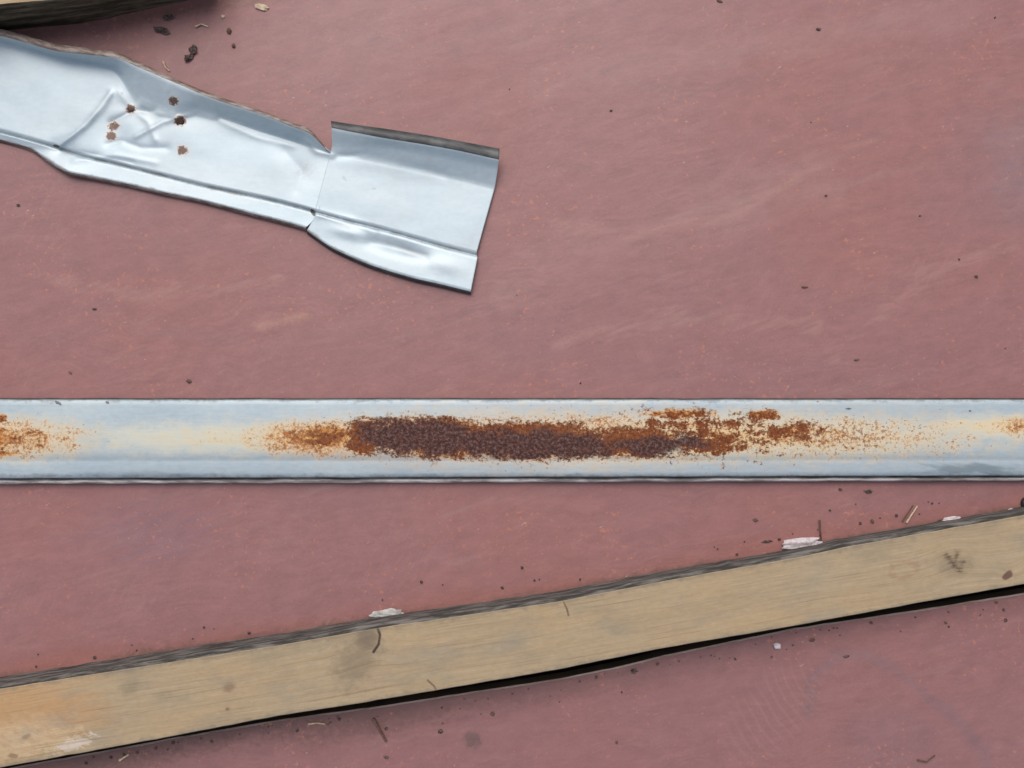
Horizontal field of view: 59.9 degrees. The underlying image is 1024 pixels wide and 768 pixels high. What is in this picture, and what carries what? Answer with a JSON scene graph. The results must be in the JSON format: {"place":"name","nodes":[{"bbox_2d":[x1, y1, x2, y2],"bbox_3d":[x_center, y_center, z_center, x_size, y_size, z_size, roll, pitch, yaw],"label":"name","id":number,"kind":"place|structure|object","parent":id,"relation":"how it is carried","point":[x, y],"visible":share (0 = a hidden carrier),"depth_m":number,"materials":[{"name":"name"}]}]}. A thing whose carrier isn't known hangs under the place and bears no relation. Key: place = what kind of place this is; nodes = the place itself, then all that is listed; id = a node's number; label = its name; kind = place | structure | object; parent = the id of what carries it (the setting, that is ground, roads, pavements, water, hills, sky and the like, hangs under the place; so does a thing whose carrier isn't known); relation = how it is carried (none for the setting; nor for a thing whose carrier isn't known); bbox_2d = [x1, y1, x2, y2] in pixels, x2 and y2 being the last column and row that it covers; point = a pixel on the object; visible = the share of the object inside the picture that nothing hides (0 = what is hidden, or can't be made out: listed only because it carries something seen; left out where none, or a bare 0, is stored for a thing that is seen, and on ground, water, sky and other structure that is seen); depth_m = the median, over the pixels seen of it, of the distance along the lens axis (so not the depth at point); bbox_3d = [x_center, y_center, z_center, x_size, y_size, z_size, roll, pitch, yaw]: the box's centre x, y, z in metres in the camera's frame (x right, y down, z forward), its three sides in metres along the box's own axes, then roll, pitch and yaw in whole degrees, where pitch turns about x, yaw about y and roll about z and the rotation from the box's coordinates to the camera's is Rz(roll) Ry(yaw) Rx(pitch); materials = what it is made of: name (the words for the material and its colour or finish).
{"place":"outdoors","nodes":[
{"label":"outdoors","id":0,"kind":"place"},
{"bbox_2d":[0,0,1023,676],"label":"floor","id":1,"kind":"structure","parent":0,"point":[698,206],"depth_m":0.72,"materials":[{"name":"red paint"}]},
{"bbox_2d":[0,0,186,29],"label":"timber batten","id":2,"kind":"object","parent":1,"relation":"on","point":[19,14],"visible":1,"depth_m":0.70,"materials":[{"name":"brown wood"}]},
{"bbox_2d":[153,27,169,33],"bbox_3d":[-0.283,-0.286,0.719,0.014,0.004,0.007,0,90,0],"label":"bark crumb","id":3,"kind":"object","parent":1,"relation":"on","point":[162,30],"visible":1,"depth_m":0.72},
{"bbox_2d":[163,14,174,19],"bbox_3d":[-0.277,-0.296,0.719,0.010,0.004,0.005,0,90,0],"label":"bark crumb","id":4,"kind":"object","parent":1,"relation":"on","point":[167,16],"visible":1,"depth_m":0.72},
{"bbox_2d":[184,54,192,60],"bbox_3d":[-0.262,-0.264,0.719,0.008,0.004,0.007,0,90,0],"label":"bark crumb","id":5,"kind":"object","parent":1,"relation":"on","point":[188,57],"visible":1,"depth_m":0.72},
{"bbox_2d":[189,45,196,54],"bbox_3d":[-0.258,-0.270,0.718,0.007,0.004,0.010,0,90,0],"label":"bark crumb","id":6,"kind":"object","parent":1,"relation":"on","point":[192,49],"visible":1,"depth_m":0.72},
{"bbox_2d":[0,29,499,294],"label":"metal trim","id":7,"kind":"structure","parent":1,"relation":"on","point":[414,207],"depth_m":0.71,"materials":[{"name":"silver metal"}]},
{"bbox_2d":[254,3,268,10],"bbox_3d":[-0.203,-0.305,0.719,0.012,0.003,0.006,0,90,0],"label":"straw bit","id":8,"kind":"object","parent":1,"relation":"on","point":[262,7],"visible":1,"depth_m":0.72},
{"bbox_2d":[369,608,403,617],"bbox_3d":[-0.101,0.185,0.718,0.029,0.004,0.008,0,90,0],"label":"plaster chip","id":9,"kind":"object","parent":1,"relation":"on","point":[386,612],"visible":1,"depth_m":0.72,"materials":[{"name":"white paint"}]},
{"bbox_2d":[0,507,1023,767],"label":"timber batten","id":10,"kind":"object","parent":1,"relation":"on","point":[64,711],"visible":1,"depth_m":0.69,"materials":[{"name":"beige wood"}]},
{"bbox_2d":[0,398,1023,483],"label":"metal channel","id":11,"kind":"object","parent":1,"relation":"on","point":[222,440],"visible":1,"depth_m":0.71,"materials":[{"name":"metal"}]},
{"bbox_2d":[782,537,822,548],"bbox_3d":[0.234,0.129,0.718,0.034,0.005,0.010,0,90,0],"label":"plaster chip","id":12,"kind":"object","parent":1,"relation":"on","point":[794,543],"visible":1,"depth_m":0.72,"materials":[{"name":"white paint"}]},
{"bbox_2d":[819,520,821,539],"bbox_3d":[0.249,0.118,0.719,0.003,0.002,0.017,0,90,0],"label":"twig","id":13,"kind":"object","parent":1,"relation":"on","point":[820,529],"visible":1,"depth_m":0.72,"materials":[{"name":"wood"}]},
{"bbox_2d":[906,506,917,522],"bbox_3d":[0.323,0.105,0.719,0.010,0.002,0.014,0,90,0],"label":"twig","id":14,"kind":"object","parent":1,"relation":"on","point":[908,519],"visible":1,"depth_m":0.72,"materials":[{"name":"wood"}]},
{"bbox_2d":[942,516,960,520],"bbox_3d":[0.355,0.109,0.719,0.016,0.003,0.005,0,90,0],"label":"plaster chip","id":15,"kind":"object","parent":1,"relation":"on","point":[951,518],"visible":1,"depth_m":0.72,"materials":[{"name":"white paint"}]},
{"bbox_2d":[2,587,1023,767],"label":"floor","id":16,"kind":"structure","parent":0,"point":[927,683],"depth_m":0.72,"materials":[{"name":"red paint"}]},
{"bbox_2d":[371,718,386,741],"bbox_3d":[-0.107,0.280,0.719,0.003,0.003,0.022,-28,90,0],"label":"twig","id":17,"kind":"object","parent":16,"relation":"on","point":[374,721],"visible":1,"depth_m":0.72,"materials":[{"name":"brown wood"}]},
{"bbox_2d":[631,668,637,673],"bbox_3d":[0.099,0.233,0.720,0.007,0.001,0.005,0,90,0],"label":"dirt crumb","id":18,"kind":"object","parent":16,"relation":"on","point":[634,670],"visible":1,"depth_m":0.72,"materials":[{"name":"grey soil"}]},
{"bbox_2d":[773,643,780,648],"bbox_3d":[0.214,0.212,0.719,0.006,0.004,0.006,0,90,0],"label":"plaster chip","id":19,"kind":"object","parent":16,"relation":"on","point":[777,645],"visible":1,"depth_m":0.72,"materials":[{"name":"white paint"}]},
{"bbox_2d":[917,755,934,762],"bbox_3d":[0.335,0.303,0.719,0.015,0.002,0.006,0,90,0],"label":"twig","id":20,"kind":"object","parent":16,"relation":"on","point":[927,760],"visible":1,"depth_m":0.72,"materials":[{"name":"brown wood"}]},
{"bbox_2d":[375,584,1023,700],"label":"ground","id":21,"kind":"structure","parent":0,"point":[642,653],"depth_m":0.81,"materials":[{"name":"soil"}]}
]}

